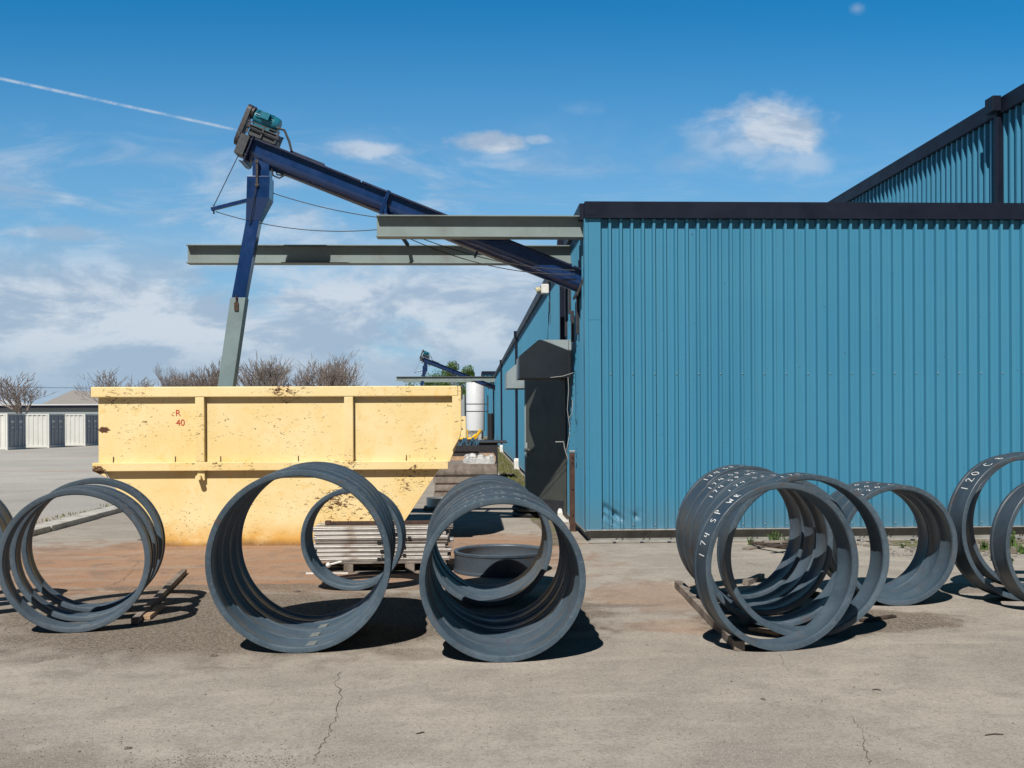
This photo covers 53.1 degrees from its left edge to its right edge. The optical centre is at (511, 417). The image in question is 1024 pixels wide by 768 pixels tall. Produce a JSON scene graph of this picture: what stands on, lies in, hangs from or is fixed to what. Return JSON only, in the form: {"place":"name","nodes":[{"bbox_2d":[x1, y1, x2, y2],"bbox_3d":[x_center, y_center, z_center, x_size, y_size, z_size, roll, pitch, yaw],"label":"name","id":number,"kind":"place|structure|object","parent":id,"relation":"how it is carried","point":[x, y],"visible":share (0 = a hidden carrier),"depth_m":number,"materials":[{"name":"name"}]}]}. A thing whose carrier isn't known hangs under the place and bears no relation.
{"place":"outdoors","nodes":[
{"label":"outdoors","id":0,"kind":"place"},
{"bbox_2d":[0,404,97,413],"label":"distant warehouse","id":1,"kind":"structure","parent":0,"point":[63,409],"depth_m":115.91,"materials":[{"name":"paint"}]},
{"bbox_2d":[43,390,97,403],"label":"gabled building","id":2,"kind":"structure","parent":0,"point":[67,398],"depth_m":146.61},
{"bbox_2d":[0,431,481,523],"bbox_3d":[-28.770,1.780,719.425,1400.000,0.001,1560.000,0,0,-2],"label":"ground","id":3,"kind":"structure","parent":0,"point":[28,476],"depth_m":29.94,"materials":[{"name":"concrete"}]},
{"bbox_2d":[0,413,25,449],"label":"shipping container","id":4,"kind":"object","parent":3,"relation":"on","point":[12,430],"visible":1,"depth_m":57.05,"materials":[{"name":"white metal"}]},
{"bbox_2d":[8,415,16,446],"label":"door","id":5,"kind":"structure","parent":4,"relation":"in","point":[12,432],"depth_m":56.95,"materials":[{"name":"black metal"}]},
{"bbox_2d":[16,415,25,446],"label":"door","id":6,"kind":"structure","parent":4,"relation":"in","point":[20,441],"depth_m":57.86,"materials":[{"name":"black metal"}]},
{"bbox_2d":[0,372,53,413],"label":"bare tree","id":7,"kind":"object","parent":3,"relation":"on","point":[8,392],"visible":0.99,"depth_m":91.45,"materials":[{"name":"brown plant"}]},
{"bbox_2d":[26,414,64,447],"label":"shipping container","id":8,"kind":"object","parent":3,"relation":"on","point":[46,430],"visible":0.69,"depth_m":60.60,"materials":[{"name":"white metal"}]},
{"bbox_2d":[50,415,57,444],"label":"door","id":9,"kind":"structure","parent":8,"relation":"in","point":[53,419],"depth_m":61.06,"materials":[{"name":"black metal"}]},
{"bbox_2d":[57,415,64,444],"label":"door","id":10,"kind":"structure","parent":8,"relation":"in","point":[60,419],"depth_m":61.88,"materials":[{"name":"black metal"}]},
{"bbox_2d":[33,505,121,535],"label":"kerb","id":11,"kind":"structure","parent":3,"relation":"on","point":[58,524],"depth_m":16.18,"materials":[{"name":"concrete"}]},
{"bbox_2d":[65,414,98,445],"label":"shipping container","id":12,"kind":"object","parent":3,"relation":"on","point":[81,429],"visible":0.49,"depth_m":64.61,"materials":[{"name":"white metal"}]},
{"bbox_2d":[86,415,92,443],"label":"door","id":13,"kind":"structure","parent":12,"relation":"in","point":[89,430],"depth_m":64.98,"materials":[{"name":"black metal"}]},
{"bbox_2d":[92,415,97,442],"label":"door","id":14,"kind":"structure","parent":12,"relation":"in","point":[94,418],"depth_m":65.79,"materials":[{"name":"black metal"}]},
{"bbox_2d":[70,366,168,402],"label":"bare tree","id":15,"kind":"object","parent":3,"relation":"on","point":[110,384],"visible":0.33,"depth_m":93.85,"materials":[{"name":"brown plant"}]},
{"bbox_2d":[154,362,198,386],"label":"bare tree","id":16,"kind":"object","parent":3,"relation":"on","point":[164,383],"visible":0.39,"depth_m":92.21,"materials":[{"name":"brown plant"}]},
{"bbox_2d":[170,357,244,386],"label":"bare tree","id":17,"kind":"object","parent":3,"relation":"on","point":[204,381],"visible":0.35,"depth_m":90.41,"materials":[{"name":"brown plant"}]},
{"bbox_2d":[237,351,308,386],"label":"bare tree","id":18,"kind":"object","parent":3,"relation":"on","point":[273,376],"visible":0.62,"depth_m":88.98,"materials":[{"name":"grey plant"}]},
{"bbox_2d":[36,448,524,523],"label":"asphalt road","id":19,"kind":"structure","parent":3,"relation":"on","point":[505,465],"depth_m":29.94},
{"bbox_2d":[282,350,367,385],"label":"bare tree","id":20,"kind":"object","parent":3,"relation":"on","point":[336,376],"visible":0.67,"depth_m":91.80,"materials":[{"name":"brown plant"}]},
{"bbox_2d":[405,369,453,385],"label":"leafy tree","id":21,"kind":"object","parent":3,"relation":"on","point":[429,383],"visible":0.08,"depth_m":116.43,"materials":[{"name":"green plant"}]},
{"bbox_2d":[437,360,474,394],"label":"leafy tree","id":22,"kind":"object","parent":3,"relation":"on","point":[466,370],"visible":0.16,"depth_m":107.08,"materials":[{"name":"green plant"}]},
{"bbox_2d":[460,416,465,437],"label":"yellow cabinet","id":23,"kind":"object","parent":3,"relation":"on","point":[463,426],"visible":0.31,"depth_m":59.93,"materials":[{"name":"metal"}]},
{"bbox_2d":[466,382,484,439],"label":"storage tank","id":24,"kind":"object","parent":3,"relation":"on","point":[475,394],"visible":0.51,"depth_m":73.38,"materials":[{"name":"metal"}]},
{"bbox_2d":[465,395,488,439],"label":"pipe rack","id":25,"kind":"object","parent":3,"relation":"on","point":[487,411],"visible":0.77,"depth_m":69.95,"materials":[{"name":"metal"}]},
{"bbox_2d":[481,371,494,436],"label":"annex","id":26,"kind":"object","parent":3,"relation":"on","point":[487,373],"visible":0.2,"depth_m":89.97,"materials":[{"name":"blue paint"}]},
{"bbox_2d":[423,497,442,510],"bbox_3d":[-1.257,1.543,18.459,0.650,0.205,0.590,0,0,-2],"label":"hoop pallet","id":27,"kind":"object","parent":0,"point":[431,503],"visible":0.48,"depth_m":18.25,"materials":[{"name":"metal"}]},
{"bbox_2d":[0,446,1023,767],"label":"concrete yard","id":28,"kind":"structure","parent":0,"point":[668,708],"depth_m":6.44,"materials":[{"name":"concrete"}]},
{"bbox_2d":[0,511,9,565],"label":"steel ring","id":29,"kind":"object","parent":28,"relation":"on","point":[3,524],"visible":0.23,"depth_m":8.70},
{"bbox_2d":[0,500,12,569],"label":"steel ring","id":30,"kind":"object","parent":28,"relation":"on","point":[5,512],"visible":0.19,"depth_m":9.10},
{"bbox_2d":[0,488,153,632],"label":"steel ring","id":31,"kind":"object","parent":28,"relation":"on","point":[20,605],"visible":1,"depth_m":7.95,"materials":[{"name":"metal"}]},
{"bbox_2d":[10,485,158,621],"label":"steel ring","id":32,"kind":"object","parent":28,"relation":"on","point":[32,596],"visible":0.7,"depth_m":8.37,"materials":[{"name":"metal"}]},
{"bbox_2d":[21,478,164,611],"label":"steel ring","id":33,"kind":"object","parent":28,"relation":"on","point":[44,587],"visible":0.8,"depth_m":8.79,"materials":[{"name":"metal"}]},
{"bbox_2d":[143,604,163,619],"bbox_3d":[-3.028,1.640,8.657,0.065,0.035,0.514,0,0,-6],"label":"timber","id":34,"kind":"object","parent":28,"relation":"on","point":[154,611],"visible":1,"depth_m":8.58,"materials":[{"name":"brown wood"}]},
{"bbox_2d":[131,569,186,624],"bbox_3d":[-3.258,1.634,9.560,0.060,0.050,2.742,0,0,-10],"label":"timber","id":35,"kind":"object","parent":28,"relation":"on","point":[153,602],"visible":1,"depth_m":9.22,"materials":[{"name":"brown wood"}]},
{"bbox_2d":[91,386,462,546],"bbox_3d":[-3.080,0.629,14.493,4.749,2.070,2.630,0,0,-2],"label":"yellow skip","id":36,"kind":"object","parent":28,"relation":"on","point":[189,463],"visible":0.95,"depth_m":13.29,"materials":[{"name":"paint"}]},
{"bbox_2d":[205,468,392,652],"bbox_3d":[-1.507,1.009,7.322,1.290,1.286,0.284,0,0,-4],"label":"steel ring","id":37,"kind":"object","parent":28,"relation":"on","point":[237,620],"visible":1,"depth_m":7.22,"materials":[{"name":"metal"}]},
{"bbox_2d":[220,465,392,638],"bbox_3d":[-1.534,1.006,7.624,1.283,1.293,0.284,0,0,-5],"label":"steel ring","id":38,"kind":"object","parent":28,"relation":"on","point":[247,610],"visible":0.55,"depth_m":7.66,"materials":[{"name":"metal"}]},
{"bbox_2d":[227,463,394,629],"bbox_3d":[-1.556,1.004,7.916,1.279,1.297,0.284,0,0,-4],"label":"steel ring","id":39,"kind":"object","parent":28,"relation":"on","point":[253,603],"visible":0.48,"depth_m":7.96,"materials":[{"name":"metal"}]},
{"bbox_2d":[236,462,395,622],"bbox_3d":[-1.581,1.004,8.205,1.280,1.296,0.284,0,0,-4],"label":"steel ring","id":40,"kind":"object","parent":28,"relation":"on","point":[262,598],"visible":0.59,"depth_m":8.26,"materials":[{"name":"metal"}]},
{"bbox_2d":[301,489,404,590],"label":"steel ring","id":41,"kind":"object","parent":28,"relation":"on","point":[318,572],"visible":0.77,"depth_m":9.79,"materials":[{"name":"metal"}]},
{"bbox_2d":[309,488,405,582],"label":"steel ring","id":42,"kind":"object","parent":28,"relation":"on","point":[322,566],"visible":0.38,"depth_m":10.11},
{"bbox_2d":[323,560,447,573],"bbox_3d":[-1.410,1.591,11.235,1.400,0.122,0.725,0,0,-2],"label":"pallet","id":43,"kind":"object","parent":28,"relation":"on","point":[410,566],"visible":0.34,"depth_m":10.89,"materials":[{"name":"brown wood"}]},
{"bbox_2d":[319,554,449,561],"bbox_3d":[-1.373,1.498,10.985,1.409,0.056,0.176,0,0,-2],"label":"metal tube","id":44,"kind":"object","parent":43,"relation":"on","point":[329,559],"visible":0.59,"depth_m":10.91,"materials":[{"name":"metal"}]},
{"bbox_2d":[316,552,447,556],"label":"metal tube","id":45,"kind":"object","parent":44,"relation":"on","point":[409,554],"visible":0.44,"depth_m":10.91,"materials":[{"name":"metal"}]},
{"bbox_2d":[317,547,451,552],"bbox_3d":[-1.362,1.411,10.980,1.434,0.053,0.176,0,0,-2],"label":"metal tube","id":46,"kind":"object","parent":45,"relation":"on","point":[447,549],"visible":0.69,"depth_m":10.91,"materials":[{"name":"metal"}]},
{"bbox_2d":[314,543,445,548],"bbox_3d":[-1.433,1.375,10.983,1.436,0.046,0.168,0,0,-2],"label":"metal tube","id":47,"kind":"object","parent":46,"relation":"on","point":[363,546],"visible":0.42,"depth_m":10.91,"materials":[{"name":"metal"}]},
{"bbox_2d":[315,539,447,544],"bbox_3d":[-1.395,1.322,10.990,1.405,0.052,0.176,0,0,-2],"label":"metal tube","id":48,"kind":"object","parent":47,"relation":"on","point":[423,541],"visible":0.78,"depth_m":10.93,"materials":[{"name":"metal"}]},
{"bbox_2d":[315,534,447,540],"bbox_3d":[-1.391,1.281,10.985,1.409,0.042,0.168,0,0,-2],"label":"metal tube","id":49,"kind":"object","parent":48,"relation":"on","point":[322,538],"visible":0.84,"depth_m":10.91,"materials":[{"name":"metal"}]},
{"bbox_2d":[314,530,445,535],"bbox_3d":[-1.408,1.232,10.982,1.400,0.054,0.176,0,0,-2],"label":"metal tube","id":50,"kind":"object","parent":49,"relation":"on","point":[412,533],"visible":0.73,"depth_m":10.91,"materials":[{"name":"metal"}]},
{"bbox_2d":[313,525,427,531],"bbox_3d":[-1.423,1.188,10.999,1.400,0.051,0.156,0,0,-2],"label":"metal tube","id":51,"kind":"object","parent":50,"relation":"on","point":[368,528],"visible":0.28,"depth_m":10.92,"materials":[{"name":"metal"}]},
{"bbox_2d":[433,460,496,496],"bbox_3d":[-0.950,1.281,20.878,1.234,0.746,2.000,0,0,-2],"label":"lumber stack","id":52,"kind":"object","parent":28,"relation":"on","point":[456,472],"visible":0.46,"depth_m":19.89,"materials":[{"name":"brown wood"}]},
{"bbox_2d":[463,453,494,463],"bbox_3d":[-0.666,0.806,20.473,0.629,0.192,0.967,0,0,-2],"label":"scrap bundle","id":53,"kind":"object","parent":52,"relation":"on","point":[470,458],"visible":1,"depth_m":20.00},
{"bbox_2d":[451,453,495,461],"bbox_3d":[-1.128,1.282,25.175,1.400,0.746,2.400,0,0,-2],"label":"plank stack","id":54,"kind":"object","parent":28,"relation":"on","point":[462,457],"visible":0.05,"depth_m":24.03,"materials":[{"name":"brown wood"}]},
{"bbox_2d":[453,437,480,455],"bbox_3d":[-1.171,0.685,24.883,0.841,0.431,1.380,0,0,-2],"label":"steel bin","id":55,"kind":"object","parent":54,"relation":"on","point":[464,446],"visible":0.73,"depth_m":24.23,"materials":[{"name":"metal"}]},
{"bbox_2d":[432,477,543,596],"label":"steel ring","id":56,"kind":"object","parent":28,"relation":"on","point":[453,582],"visible":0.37,"depth_m":9.44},
{"bbox_2d":[434,475,542,590],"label":"steel ring","id":57,"kind":"object","parent":28,"relation":"on","point":[451,573],"visible":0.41,"depth_m":9.73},
{"bbox_2d":[426,479,551,606],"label":"steel ring","id":58,"kind":"object","parent":28,"relation":"on","point":[528,585],"visible":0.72,"depth_m":8.95,"materials":[{"name":"metal"}]},
{"bbox_2d":[479,440,506,474],"bbox_3d":[-1.057,1.140,27.805,1.800,1.030,1.750,0,0,-2],"label":"crate","id":59,"kind":"object","parent":28,"relation":"on","point":[488,446],"visible":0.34,"depth_m":27.00,"materials":[{"name":"metal"}]},
{"bbox_2d":[488,413,493,439],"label":"gas bottle","id":60,"kind":"object","parent":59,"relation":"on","point":[490,426],"visible":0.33,"depth_m":57.87,"materials":[{"name":"black metal"}]},
{"bbox_2d":[429,483,562,621],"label":"steel ring","id":61,"kind":"object","parent":28,"relation":"on","point":[537,604],"visible":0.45,"depth_m":8.25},
{"bbox_2d":[423,489,571,637],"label":"steel ring","id":62,"kind":"object","parent":28,"relation":"on","point":[539,621],"visible":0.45,"depth_m":7.66,"materials":[{"name":"metal"}]},
{"bbox_2d":[430,485,566,629],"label":"steel ring","id":63,"kind":"object","parent":28,"relation":"on","point":[544,607],"visible":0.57,"depth_m":7.94,"materials":[{"name":"metal"}]},
{"bbox_2d":[454,544,546,577],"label":"steel ring","id":64,"kind":"object","parent":28,"relation":"on","point":[499,560],"visible":0.73,"depth_m":10.64,"materials":[{"name":"metal"}]},
{"bbox_2d":[427,490,574,646],"bbox_3d":[-0.074,1.086,7.306,1.115,1.117,0.283,0,0,-3],"label":"steel ring","id":65,"kind":"object","parent":28,"relation":"on","point":[551,621],"visible":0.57,"depth_m":7.37,"materials":[{"name":"metal"}]},
{"bbox_2d":[419,495,585,662],"bbox_3d":[-0.069,1.091,7.023,1.123,1.109,0.283,0,0,-3],"label":"steel ring","id":66,"kind":"object","parent":28,"relation":"on","point":[555,632],"visible":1,"depth_m":6.90,"materials":[{"name":"metal"}]},
{"bbox_2d":[481,437,524,485],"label":"grass verge","id":67,"kind":"object","parent":28,"relation":"on","point":[484,438],"depth_m":33.07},
{"bbox_2d":[530,518,558,544],"bbox_3d":[0.539,1.640,15.701,0.489,0.001,5.164,0,0,-2],"label":"gravel strip","id":68,"kind":"object","parent":28,"relation":"on","point":[537,521],"visible":0.17,"depth_m":15.16,"materials":[{"name":"beige stone"}]},
{"bbox_2d":[512,505,538,517],"bbox_3d":[0.343,1.508,17.127,0.700,0.285,0.700,0,0,-2],"label":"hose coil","id":69,"kind":"object","parent":68,"relation":"on","point":[520,512],"visible":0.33,"depth_m":16.83,"materials":[{"name":"black rubber"}]},
{"bbox_2d":[555,441,575,531],"bbox_3d":[0.779,0.993,14.791,0.300,1.308,0.084,0,0,-2],"label":"steel post","id":70,"kind":"object","parent":28,"relation":"on","point":[572,488],"visible":0.97,"depth_m":14.77,"materials":[{"name":"metal"}]},
{"bbox_2d":[674,581,744,650],"bbox_3d":[1.599,1.602,8.521,0.080,0.070,2.672,0,0,0],"label":"timber","id":71,"kind":"object","parent":28,"relation":"on","point":[688,594],"visible":0.81,"depth_m":8.35,"materials":[{"name":"brown wood"}]},
{"bbox_2d":[676,465,803,598],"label":"steel ring","id":72,"kind":"object","parent":28,"relation":"on","point":[780,575],"visible":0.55,"depth_m":9.34,"materials":[{"name":"paint"}]},
{"bbox_2d":[682,470,815,604],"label":"steel ring","id":73,"kind":"object","parent":28,"relation":"on","point":[792,582],"visible":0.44,"depth_m":8.96,"materials":[{"name":"paint"}]},
{"bbox_2d":[743,573,764,584],"bbox_3d":[2.411,1.608,10.206,0.065,0.050,0.492,0,0,32],"label":"timber","id":74,"kind":"object","parent":28,"relation":"on","point":[753,579],"visible":1,"depth_m":10.15,"materials":[{"name":"brown wood"}]},
{"bbox_2d":[488,201,1023,541],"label":"warehouse","id":75,"kind":"structure","parent":28,"relation":"on","point":[847,343],"depth_m":13.61,"materials":[{"name":"blue paint"}]},
{"bbox_2d":[186,244,571,265],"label":"steel beam","id":76,"kind":"structure","parent":75,"relation":"attached to","point":[213,254],"depth_m":15.10,"materials":[{"name":"metal"}]},
{"bbox_2d":[210,104,582,386],"bbox_3d":[-1.524,-2.148,14.289,5.102,4.171,1.576,0,0,-2],"label":"screw conveyor","id":77,"kind":"object","parent":75,"relation":"attached to","point":[261,153],"visible":0.88,"depth_m":13.71,"materials":[{"name":"metal"}]},
{"bbox_2d":[216,211,376,231],"bbox_3d":[-2.687,-2.647,13.775,2.634,0.298,0.011,0,0,2],"label":"cable","id":78,"kind":"object","parent":77,"relation":"hanging from","point":[299,229],"visible":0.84,"depth_m":13.78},
{"bbox_2d":[273,193,376,217],"bbox_3d":[-2.297,-2.835,13.760,1.850,0.403,0.011,0,0,2],"label":"cable","id":79,"kind":"object","parent":77,"relation":"hanging from","point":[325,207],"visible":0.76,"depth_m":13.77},
{"bbox_2d":[396,376,494,380],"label":"steel beam","id":80,"kind":"structure","parent":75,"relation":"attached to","point":[445,378],"depth_m":62.66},
{"bbox_2d":[414,350,494,390],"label":"screw conveyor","id":81,"kind":"object","parent":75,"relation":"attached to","point":[425,359],"visible":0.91,"depth_m":63.18,"materials":[{"name":"metal"}]},
{"bbox_2d":[376,215,582,239],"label":"steel beam","id":82,"kind":"structure","parent":75,"relation":"attached to","point":[513,227],"depth_m":13.60,"materials":[{"name":"metal"}]},
{"bbox_2d":[410,239,574,274],"bbox_3d":[-0.312,-2.181,13.720,2.305,0.542,0.011,0,0,0],"label":"cable","id":83,"kind":"object","parent":82,"relation":"hanging from","point":[490,265],"visible":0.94,"depth_m":13.72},
{"bbox_2d":[423,239,574,270],"bbox_3d":[-0.234,-2.210,13.730,2.151,0.484,0.011,0,0,-1],"label":"cable","id":84,"kind":"object","parent":82,"relation":"hanging from","point":[496,260],"visible":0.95,"depth_m":13.73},
{"bbox_2d":[535,284,549,305],"bbox_3d":[0.585,-2.128,19.239,0.304,0.750,0.200,0,0,-2],"label":"security light","id":85,"kind":"object","parent":75,"relation":"attached to","point":[545,289],"visible":0.93,"depth_m":19.14,"materials":[{"name":"white plastic"}]},
{"bbox_2d":[524,378,566,514],"bbox_3d":[0.515,0.408,16.431,0.145,2.240,1.024,0,0,-38],"label":"door","id":86,"kind":"structure","parent":75,"relation":"in","point":[545,401],"depth_m":16.40,"materials":[{"name":"grey paint"}]},
{"bbox_2d":[689,471,832,614],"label":"steel ring","id":87,"kind":"object","parent":28,"relation":"on","point":[805,589],"visible":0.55,"depth_m":8.59,"materials":[{"name":"paint"}]},
{"bbox_2d":[748,627,780,635],"bbox_3d":[1.915,1.620,7.768,0.041,0.030,0.268,0,0,-42],"label":"timber","id":88,"kind":"object","parent":28,"relation":"on","point":[761,630],"visible":0.82,"depth_m":7.76,"materials":[{"name":"brown wood"}]},
{"bbox_2d":[696,474,847,625],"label":"steel ring","id":89,"kind":"object","parent":28,"relation":"on","point":[811,610],"visible":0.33,"depth_m":8.08,"materials":[{"name":"paint"}]},
{"bbox_2d":[764,529,782,543],"bbox_3d":[3.380,1.527,13.162,0.228,0.193,0.176,0,0,-2],"label":"weed","id":90,"kind":"object","parent":28,"relation":"on","point":[772,538],"visible":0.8,"depth_m":13.17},
{"bbox_2d":[693,481,858,650],"bbox_3d":[1.881,1.045,7.286,1.177,1.183,0.220,0,0,-14],"label":"steel ring","id":91,"kind":"object","parent":28,"relation":"on","point":[825,620],"visible":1,"depth_m":7.26,"materials":[{"name":"paint"}]},
{"bbox_2d":[717,472,889,636],"bbox_3d":[2.183,1.027,7.712,1.230,1.218,0.270,0,0,-2],"label":"steel ring","id":92,"kind":"object","parent":28,"relation":"on","point":[863,601],"visible":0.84,"depth_m":7.61,"materials":[{"name":"paint"}]},
{"bbox_2d":[588,530,1023,543],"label":"foot rail","id":93,"kind":"object","parent":28,"relation":"on","point":[913,538],"visible":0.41,"depth_m":13.43,"materials":[{"name":"metal"}]},
{"bbox_2d":[827,481,928,590],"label":"steel ring","id":94,"kind":"object","parent":28,"relation":"on","point":[912,568],"visible":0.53,"depth_m":9.53,"materials":[{"name":"paint"}]},
{"bbox_2d":[859,614,896,621],"bbox_3d":[2.961,1.621,8.281,0.382,0.020,0.054,0,0,-29],"label":"timber","id":95,"kind":"object","parent":28,"relation":"on","point":[877,618],"visible":0.98,"depth_m":8.26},
{"bbox_2d":[829,482,939,595],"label":"steel ring","id":96,"kind":"object","parent":28,"relation":"on","point":[922,574],"visible":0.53,"depth_m":9.29,"materials":[{"name":"paint"}]},
{"bbox_2d":[832,483,957,605],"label":"steel ring","id":97,"kind":"object","parent":28,"relation":"on","point":[933,582],"visible":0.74,"depth_m":8.96,"materials":[{"name":"paint"}]},
{"bbox_2d":[866,540,1023,552],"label":"dirt strip","id":98,"kind":"object","parent":28,"relation":"on","point":[908,543],"visible":0.33,"depth_m":13.13,"materials":[{"name":"brown soil"}]},
{"bbox_2d":[856,538,1023,556],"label":"rubble","id":99,"kind":"object","parent":98,"relation":"on","point":[912,547],"visible":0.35,"depth_m":12.64,"materials":[{"name":"stone"}]},
{"bbox_2d":[1010,530,1017,547],"bbox_3d":[6.182,1.490,12.740,0.208,0.242,0.223,0,0,10],"label":"weed","id":100,"kind":"object","parent":98,"relation":"on","point":[1013,542],"visible":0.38,"depth_m":12.71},
{"bbox_2d":[947,454,1023,600],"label":"steel ring","id":101,"kind":"object","parent":28,"relation":"on","point":[970,482],"visible":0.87,"depth_m":9.06,"materials":[{"name":"paint"}]},
{"bbox_2d":[966,452,1023,585],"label":"steel ring","id":102,"kind":"object","parent":28,"relation":"on","point":[984,569],"visible":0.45,"depth_m":9.52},
{"bbox_2d":[990,482,1023,601],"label":"steel ring","id":103,"kind":"object","parent":28,"relation":"on","point":[1010,506],"visible":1,"depth_m":8.60,"materials":[{"name":"metal"}]},
{"bbox_2d":[0,0,1023,403],"label":"sky","id":104,"kind":"structure","parent":0,"point":[120,120],"materials":[{"name":"blue"}]},
{"bbox_2d":[828,83,1023,202],"bbox_3d":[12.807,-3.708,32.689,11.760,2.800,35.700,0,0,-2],"label":"tall building","id":105,"kind":"structure","parent":0,"point":[977,157],"depth_m":17.38,"materials":[{"name":"blue paint"}]},
{"label":"metal tube","id":106,"kind":"object","parent":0,"visible":0},
{"bbox_2d":[319,523,452,528],"bbox_3d":[-1.371,1.187,11.164,1.456,0.051,0.156,0,0,-2],"label":"metal tube","id":107,"kind":"object","parent":106,"relation":"on","point":[450,526],"visible":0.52,"depth_m":11.12,"materials":[{"name":"metal"}]},
{"bbox_2d":[325,520,429,524],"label":"metal tube","id":108,"kind":"object","parent":107,"relation":"on","point":[328,522],"visible":0.7,"depth_m":11.12,"materials":[{"name":"metal"}]},
{"bbox_3d":[3.288,1.599,12.880,0.125,0.025,0.608,0,0,-37],"label":"scrap board","id":109,"kind":"object","parent":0,"visible":0},
{"bbox_2d":[762,540,787,542],"bbox_3d":[3.413,1.580,13.077,0.428,0.025,0.105,0,0,-7],"label":"scrap board","id":110,"kind":"object","parent":109,"relation":"on","point":[775,541],"visible":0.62,"depth_m":13.03,"materials":[{"name":"brown wood"}]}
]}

